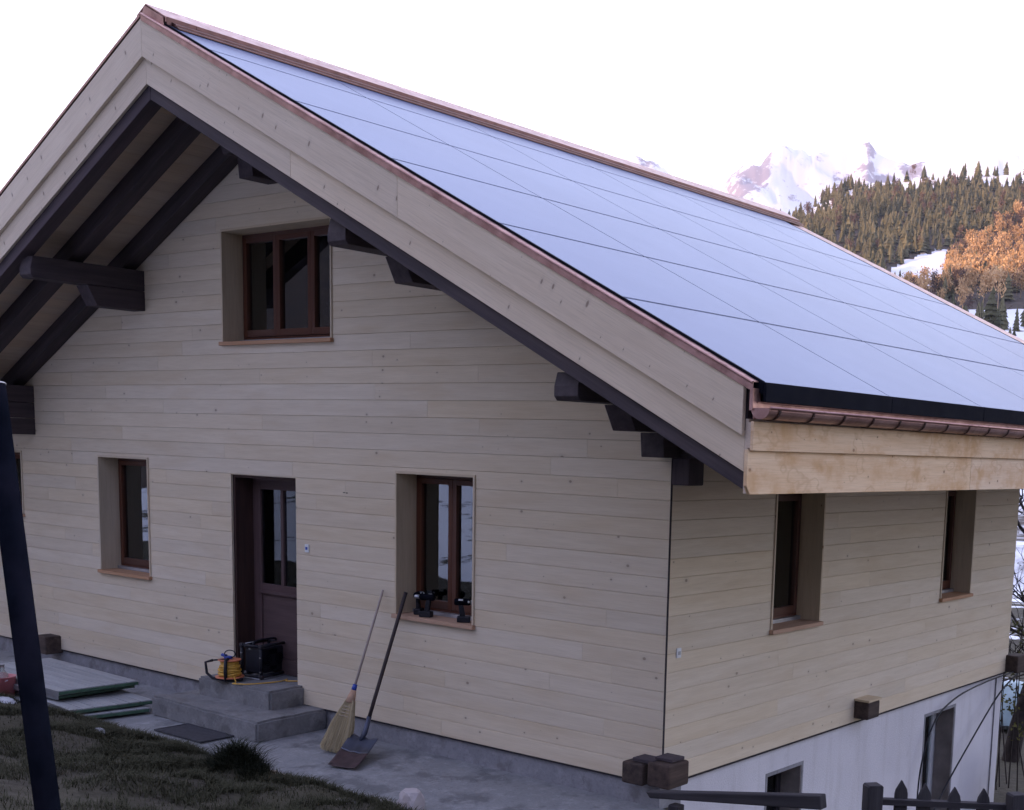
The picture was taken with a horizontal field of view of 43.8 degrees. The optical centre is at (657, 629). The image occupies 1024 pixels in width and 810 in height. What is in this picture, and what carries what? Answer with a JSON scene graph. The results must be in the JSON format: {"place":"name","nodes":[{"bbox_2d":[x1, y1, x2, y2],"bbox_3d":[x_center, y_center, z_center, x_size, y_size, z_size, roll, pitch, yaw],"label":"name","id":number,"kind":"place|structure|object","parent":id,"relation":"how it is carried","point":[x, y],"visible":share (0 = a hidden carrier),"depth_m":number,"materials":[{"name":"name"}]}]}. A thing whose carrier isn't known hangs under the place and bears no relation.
{"place":"outdoors","nodes":[
{"label":"outdoors","id":0,"kind":"place"},
{"bbox_2d":[0,650,665,809],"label":"concrete path","id":1,"kind":"structure","parent":0,"point":[381,769],"depth_m":11.01,"materials":[{"name":"grey concrete"}]},
{"bbox_2d":[14,694,150,717],"bbox_3d":[-6.299,0.743,13.459,0.926,0.054,2.004,-6,12,-44],"label":"stacked panel","id":2,"kind":"object","parent":1,"relation":"on","point":[122,711],"visible":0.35,"depth_m":12.90,"materials":[{"name":"green paint"}]},
{"bbox_2d":[15,689,152,713],"bbox_3d":[-6.294,0.674,13.522,1.954,0.054,0.866,9,11,42],"label":"stacked panel","id":3,"kind":"object","parent":2,"relation":"on","point":[114,699],"visible":0.43,"depth_m":13.03,"materials":[{"name":"grey paint"}]},
{"bbox_2d":[13,684,134,699],"bbox_3d":[-6.715,0.545,13.807,1.954,0.054,0.886,7,10,33],"label":"stacked panel","id":4,"kind":"object","parent":3,"relation":"on","point":[48,695],"visible":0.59,"depth_m":13.19,"materials":[{"name":"green paint"}]},
{"bbox_2d":[0,658,138,695],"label":"stacked panel","id":5,"kind":"object","parent":4,"relation":"on","point":[62,677],"visible":0.77,"depth_m":13.55,"materials":[{"name":"grey paint"}]},
{"bbox_2d":[154,723,233,742],"bbox_3d":[-4.521,1.005,12.280,0.770,0.016,0.380,8,10,36],"label":"floor grate","id":6,"kind":"object","parent":1,"relation":"on","point":[194,733],"visible":0.94,"depth_m":12.26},
{"bbox_2d":[153,674,325,742],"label":"concrete steps","id":7,"kind":"structure","parent":1,"relation":"on","point":[266,712],"depth_m":12.59,"materials":[{"name":"grey concrete"}]},
{"bbox_2d":[204,650,297,684],"bbox_3d":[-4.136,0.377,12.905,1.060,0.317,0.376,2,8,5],"label":"cable reel","id":8,"kind":"object","parent":7,"relation":"on","point":[229,668],"visible":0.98,"depth_m":12.90,"materials":[{"name":"yellow plastic"}]},
{"bbox_2d":[239,637,284,678],"bbox_3d":[-4.137,0.285,13.274,0.310,0.400,0.470,5,9,23],"label":"site radio","id":9,"kind":"object","parent":7,"relation":"on","point":[261,660],"visible":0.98,"depth_m":13.14,"materials":[{"name":"black plastic"}]},
{"bbox_2d":[320,590,383,752],"bbox_3d":[-2.813,0.405,11.739,0.651,1.522,0.257,-4,10,-34],"label":"broom","id":10,"kind":"object","parent":1,"relation":"on","point":[340,730],"visible":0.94,"depth_m":11.72,"materials":[{"name":"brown wood"}]},
{"bbox_2d":[328,592,407,767],"bbox_3d":[-2.692,0.420,11.476,0.432,1.490,0.899,5,9,19],"label":"shovel","id":11,"kind":"object","parent":1,"relation":"on","point":[354,751],"visible":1,"depth_m":11.58,"materials":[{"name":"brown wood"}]},
{"bbox_2d":[397,788,424,809],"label":"stone","id":12,"kind":"object","parent":1,"relation":"on","point":[413,798],"visible":0.86,"depth_m":9.90,"materials":[{"name":"grey stone"}]},
{"bbox_2d":[0,595,1023,809],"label":"ground","id":13,"kind":"structure","parent":0,"point":[1002,790],"depth_m":9.70,"materials":[{"name":"soil"}]},
{"bbox_2d":[0,696,16,703],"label":"snow patch","id":14,"kind":"object","parent":13,"relation":"on","point":[3,699],"visible":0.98,"depth_m":12.88,"materials":[{"name":"white snow"}]},
{"bbox_2d":[0,381,60,809],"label":"leaning pole","id":15,"kind":"object","parent":13,"relation":"on","point":[29,672],"visible":1,"depth_m":3.27,"materials":[{"name":"black metal"}]},
{"bbox_2d":[0,689,422,809],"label":"grass","id":16,"kind":"structure","parent":13,"relation":"on","point":[85,726],"depth_m":10.04,"materials":[{"name":"green plant"}]},
{"bbox_2d":[0,673,16,695],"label":"bucket","id":17,"kind":"object","parent":16,"relation":"on","point":[9,682],"visible":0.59,"depth_m":13.29,"materials":[{"name":"red plastic"}]},
{"bbox_2d":[0,664,8,677],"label":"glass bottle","id":18,"kind":"object","parent":17,"relation":"in","point":[3,673],"visible":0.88,"depth_m":13.32,"materials":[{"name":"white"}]},
{"bbox_2d":[191,732,287,777],"bbox_3d":[-3.497,1.050,10.444,0.910,0.324,0.828,8,10,36],"label":"grass tuft","id":19,"kind":"object","parent":13,"relation":"on","point":[236,748],"visible":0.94,"depth_m":10.37,"materials":[{"name":"green plant"}]},
{"bbox_2d":[0,3,1023,809],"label":"house","id":20,"kind":"structure","parent":13,"relation":"on","point":[662,481],"depth_m":11.82,"materials":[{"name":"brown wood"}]},
{"bbox_2d":[14,450,24,516],"bbox_3d":[-8.261,-1.894,16.140,1.033,0.821,0.345,8,10,36],"label":"window","id":21,"kind":"structure","parent":20,"relation":"in","point":[18,457],"depth_m":16.20,"materials":[{"name":"brown glass"}]},
{"bbox_2d":[97,455,152,579],"bbox_3d":[-6.049,-1.315,14.561,1.070,1.374,0.345,8,10,36],"label":"window","id":22,"kind":"structure","parent":20,"relation":"in","point":[123,481],"depth_m":14.80,"materials":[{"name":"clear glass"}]},
{"bbox_2d":[253,478,297,676],"bbox_3d":[-3.921,-0.546,13.232,1.007,2.059,0.065,8,10,36],"label":"door","id":23,"kind":"structure","parent":20,"relation":"in","point":[274,501],"depth_m":13.31,"materials":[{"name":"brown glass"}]},
{"bbox_2d":[219,216,333,345],"bbox_3d":[-3.710,-3.438,12.559,1.774,1.164,0.345,8,10,36],"label":"window","id":24,"kind":"structure","parent":20,"relation":"in","point":[276,278],"depth_m":12.77,"materials":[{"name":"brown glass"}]},
{"bbox_2d":[413,591,423,614],"bbox_3d":[-2.245,-0.260,11.882,0.077,0.216,0.205,3,8,6],"label":"cordless drill","id":25,"kind":"object","parent":20,"relation":"on","point":[417,609],"visible":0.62,"depth_m":11.82,"materials":[{"name":"black plastic"}]},
{"bbox_2d":[391,471,475,629],"bbox_3d":[-1.959,-0.752,11.581,1.063,1.374,0.345,8,10,36],"label":"window","id":26,"kind":"structure","parent":20,"relation":"in","point":[435,523],"depth_m":11.77,"materials":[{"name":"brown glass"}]},
{"bbox_2d":[414,594,435,617],"bbox_3d":[-2.163,-0.230,11.690,0.205,0.216,0.077,4,9,16],"label":"cordless drill","id":27,"kind":"object","parent":26,"relation":"on","point":[426,611],"visible":1,"depth_m":11.66,"materials":[{"name":"black plastic"}]},
{"bbox_2d":[454,598,471,622],"bbox_3d":[-1.739,-0.176,11.412,0.205,0.216,0.077,1,8,-4],"label":"cordless drill","id":28,"kind":"object","parent":20,"relation":"on","point":[462,617],"visible":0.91,"depth_m":11.39,"materials":[{"name":"black plastic"}]},
{"bbox_2d":[766,772,780,809],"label":"basement window","id":29,"kind":"structure","parent":20,"relation":"in","point":[774,781],"depth_m":12.20,"materials":[{"name":"black glass"}]},
{"bbox_2d":[769,493,825,634],"bbox_3d":[1.191,-0.652,11.626,0.345,1.281,0.921,8,10,36],"label":"window","id":30,"kind":"structure","parent":20,"relation":"in","point":[799,529],"depth_m":11.91,"materials":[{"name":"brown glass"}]},
{"bbox_2d":[921,714,935,792],"bbox_3d":[3.062,2.071,14.978,0.050,2.305,0.810,8,10,36],"label":"basement door","id":31,"kind":"structure","parent":20,"relation":"in","point":[927,770],"depth_m":15.12,"materials":[{"name":"white plastic"}]},
{"bbox_2d":[939,490,976,601],"bbox_3d":[3.355,-1.006,14.529,0.345,1.281,0.881,8,10,36],"label":"window","id":32,"kind":"structure","parent":20,"relation":"in","point":[960,508],"depth_m":14.83,"materials":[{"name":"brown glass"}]},
{"bbox_2d":[916,671,1013,809],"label":"hose","id":33,"kind":"object","parent":20,"relation":"hanging from","point":[951,701],"visible":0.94,"depth_m":14.38,"materials":[{"name":"black plastic"}]},
{"bbox_2d":[933,672,1019,809],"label":"hose","id":34,"kind":"object","parent":20,"relation":"hanging from","point":[1011,679],"visible":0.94,"depth_m":15.28,"materials":[{"name":"black plastic"}]},
{"bbox_2d":[646,790,826,809],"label":"handrail","id":35,"kind":"object","parent":13,"relation":"on","point":[816,801],"visible":1,"depth_m":8.10,"materials":[{"name":"grey wood"}]},
{"bbox_2d":[861,780,1023,809],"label":"picket fence","id":36,"kind":"object","parent":13,"relation":"on","point":[873,798],"visible":1,"depth_m":8.12,"materials":[{"name":"grey wood"}]},
{"bbox_2d":[973,291,1023,761],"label":"bare tree","id":37,"kind":"object","parent":13,"relation":"on","point":[1020,721],"visible":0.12,"depth_m":21.12,"materials":[{"name":"brown plant"}]},
{"bbox_2d":[995,609,1023,790],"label":"shrub","id":38,"kind":"object","parent":13,"relation":"on","point":[1018,726],"visible":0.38,"depth_m":19.09,"materials":[{"name":"brown plant"}]},
{"bbox_2d":[0,0,1023,190],"label":"sky","id":39,"kind":"structure","parent":0,"point":[703,91],"materials":[{"name":"white"}]},
{"bbox_2d":[618,142,1023,215],"bbox_3d":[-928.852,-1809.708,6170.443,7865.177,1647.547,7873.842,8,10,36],"label":"snowy mountain","id":40,"kind":"structure","parent":0,"point":[785,178],"depth_m":6657.59,"materials":[{"name":"white snow"}]},
{"bbox_2d":[805,175,1023,603],"bbox_3d":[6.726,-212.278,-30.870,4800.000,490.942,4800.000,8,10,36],"label":"terrain","id":41,"kind":"structure","parent":0,"point":[933,258],"depth_m":1332.33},
{"bbox_2d":[780,161,1023,322],"bbox_3d":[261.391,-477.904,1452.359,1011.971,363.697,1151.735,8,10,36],"label":"conifer forest","id":42,"kind":"object","parent":41,"relation":"on","point":[969,197],"visible":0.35,"depth_m":1554.15,"materials":[{"name":"green plant"}]},
{"bbox_2d":[903,171,909,181],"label":"conifer","id":43,"kind":"object","parent":41,"relation":"on","point":[906,177],"visible":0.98,"depth_m":1873.05,"materials":[{"name":"green plant"}]},
{"bbox_2d":[904,271,913,282],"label":"golden tree","id":44,"kind":"object","parent":41,"relation":"on","point":[910,274],"visible":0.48,"depth_m":1023.85,"materials":[{"name":"brown plant"}]},
{"bbox_2d":[802,162,1023,293],"bbox_3d":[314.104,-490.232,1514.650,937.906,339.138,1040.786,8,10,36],"label":"brown wood","id":45,"kind":"object","parent":41,"relation":"on","point":[1019,216],"visible":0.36,"depth_m":1547.82,"materials":[{"name":"brown plant"}]},
{"bbox_2d":[910,271,929,288],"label":"golden tree","id":46,"kind":"object","parent":41,"relation":"on","point":[918,280],"visible":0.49,"depth_m":968.54,"materials":[{"name":"brown plant"}]},
{"bbox_2d":[919,266,932,289],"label":"golden tree","id":47,"kind":"object","parent":41,"relation":"on","point":[925,269],"visible":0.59,"depth_m":1026.66,"materials":[{"name":"brown plant"}]},
{"bbox_2d":[929,276,939,291],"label":"golden tree","id":48,"kind":"object","parent":41,"relation":"on","point":[933,284],"visible":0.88,"depth_m":1026.55,"materials":[{"name":"brown plant"}]},
{"bbox_2d":[929,269,940,292],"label":"brown tree","id":49,"kind":"object","parent":41,"relation":"on","point":[933,275],"visible":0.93,"depth_m":1020.27,"materials":[{"name":"brown plant"}]},
{"bbox_2d":[936,277,943,293],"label":"brown tree","id":50,"kind":"object","parent":41,"relation":"on","point":[941,284],"visible":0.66,"depth_m":1019.20,"materials":[{"name":"brown plant"}]},
{"bbox_2d":[937,286,946,298],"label":"golden tree","id":51,"kind":"object","parent":41,"relation":"on","point":[942,293],"visible":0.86,"depth_m":989.89,"materials":[{"name":"brown plant"}]},
{"bbox_2d":[940,267,952,291],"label":"golden tree","id":52,"kind":"object","parent":41,"relation":"on","point":[947,273],"visible":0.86,"depth_m":1014.24,"materials":[{"name":"brown plant"}]},
{"bbox_2d":[940,261,957,280],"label":"golden tree","id":53,"kind":"object","parent":41,"relation":"on","point":[948,265],"visible":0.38,"depth_m":1038.36,"materials":[{"name":"orange plant"}]},
{"bbox_2d":[950,293,956,305],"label":"conifer","id":54,"kind":"object","parent":41,"relation":"on","point":[952,299],"visible":0.25,"depth_m":880.69,"materials":[{"name":"green plant"}]},
{"bbox_2d":[952,268,961,296],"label":"brown tree","id":55,"kind":"object","parent":41,"relation":"on","point":[954,274],"visible":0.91,"depth_m":1023.54,"materials":[{"name":"brown plant"}]},
{"bbox_2d":[954,264,967,287],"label":"brown tree","id":56,"kind":"object","parent":41,"relation":"on","point":[960,271],"visible":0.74,"depth_m":1007.76,"materials":[{"name":"brown plant"}]},
{"bbox_2d":[954,257,970,283],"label":"golden tree","id":57,"kind":"object","parent":41,"relation":"on","point":[966,265],"visible":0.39,"depth_m":1021.71,"materials":[{"name":"orange plant"}]},
{"bbox_2d":[956,278,968,293],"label":"golden tree","id":58,"kind":"object","parent":41,"relation":"on","point":[962,282],"visible":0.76,"depth_m":1000.37,"materials":[{"name":"brown plant"}]},
{"bbox_2d":[955,283,973,308],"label":"golden tree","id":59,"kind":"object","parent":41,"relation":"on","point":[963,291],"visible":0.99,"depth_m":952.92,"materials":[{"name":"brown plant"}]},
{"bbox_2d":[958,257,975,293],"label":"golden tree","id":60,"kind":"object","parent":41,"relation":"on","point":[970,262],"visible":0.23,"depth_m":1038.09,"materials":[{"name":"orange plant"}]},
{"bbox_2d":[912,199,1023,291],"bbox_3d":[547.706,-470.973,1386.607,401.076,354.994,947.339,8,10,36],"label":"golden wood","id":61,"kind":"object","parent":41,"relation":"on","point":[1013,258],"visible":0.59,"depth_m":1297.10,"materials":[{"name":"orange plant"}]},
{"bbox_2d":[965,292,975,310],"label":"brown tree","id":62,"kind":"object","parent":41,"relation":"on","point":[970,296],"visible":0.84,"depth_m":949.50,"materials":[{"name":"brown plant"}]},
{"bbox_2d":[961,265,981,300],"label":"golden tree","id":63,"kind":"object","parent":41,"relation":"on","point":[969,277],"visible":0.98,"depth_m":1002.04,"materials":[{"name":"brown plant"}]},
{"bbox_2d":[978,300,984,319],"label":"conifer","id":64,"kind":"object","parent":41,"relation":"on","point":[983,312],"visible":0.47,"depth_m":791.02,"materials":[{"name":"green plant"}]},
{"bbox_2d":[976,269,990,300],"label":"golden tree","id":65,"kind":"object","parent":41,"relation":"on","point":[985,277],"visible":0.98,"depth_m":995.74,"materials":[{"name":"brown plant"}]},
{"bbox_2d":[979,268,991,297],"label":"golden tree","id":66,"kind":"object","parent":41,"relation":"on","point":[985,270],"visible":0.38,"depth_m":1011.24,"materials":[{"name":"brown plant"}]},
{"bbox_2d":[985,166,989,175],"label":"conifer","id":67,"kind":"object","parent":41,"relation":"on","point":[987,171],"visible":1,"depth_m":1848.76,"materials":[{"name":"green plant"}]},
{"bbox_2d":[983,286,997,324],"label":"conifer","id":68,"kind":"object","parent":41,"relation":"on","point":[990,307],"visible":0.71,"depth_m":832.16,"materials":[{"name":"green plant"}]},
{"bbox_2d":[986,267,1000,289],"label":"golden tree","id":69,"kind":"object","parent":41,"relation":"on","point":[991,280],"visible":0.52,"depth_m":997.85,"materials":[{"name":"brown plant"}]},
{"bbox_2d":[989,264,1006,307],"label":"golden tree","id":70,"kind":"object","parent":41,"relation":"on","point":[997,276],"visible":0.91,"depth_m":968.99,"materials":[{"name":"brown plant"}]},
{"bbox_2d":[992,308,1004,329],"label":"conifer","id":71,"kind":"object","parent":41,"relation":"on","point":[997,322],"visible":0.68,"depth_m":744.53,"materials":[{"name":"green plant"}]},
{"bbox_2d":[1000,296,1008,329],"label":"conifer","id":72,"kind":"object","parent":41,"relation":"on","point":[1003,314],"visible":0.71,"depth_m":786.60,"materials":[{"name":"green plant"}]},
{"bbox_2d":[999,265,1014,285],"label":"golden tree","id":73,"kind":"object","parent":41,"relation":"on","point":[1004,277],"visible":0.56,"depth_m":1003.75,"materials":[{"name":"brown plant"}]},
{"bbox_2d":[1010,269,1020,294],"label":"brown tree","id":74,"kind":"object","parent":41,"relation":"on","point":[1014,281],"visible":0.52,"depth_m":1018.78,"materials":[{"name":"brown plant"}]},
{"bbox_2d":[1011,268,1019,295],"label":"golden tree","id":75,"kind":"object","parent":41,"relation":"on","point":[1016,278],"visible":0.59,"depth_m":1019.71,"materials":[{"name":"brown plant"}]},
{"bbox_2d":[1012,307,1019,331],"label":"conifer","id":76,"kind":"object","parent":41,"relation":"on","point":[1016,324],"visible":0.94,"depth_m":784.17,"materials":[{"name":"green plant"}]},
{"bbox_2d":[1013,268,1023,297],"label":"golden tree","id":77,"kind":"object","parent":41,"relation":"on","point":[1021,273],"visible":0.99,"depth_m":1003.48,"materials":[{"name":"brown plant"}]},
{"bbox_2d":[1020,311,1023,326],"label":"conifer","id":78,"kind":"object","parent":41,"relation":"on","point":[1022,324],"visible":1,"depth_m":856.40,"materials":[{"name":"green plant"}]},
{"bbox_2d":[1000,680,1023,725],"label":"snow","id":79,"kind":"structure","parent":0,"point":[1007,715],"depth_m":23.48,"materials":[{"name":"white snow"}]}
]}

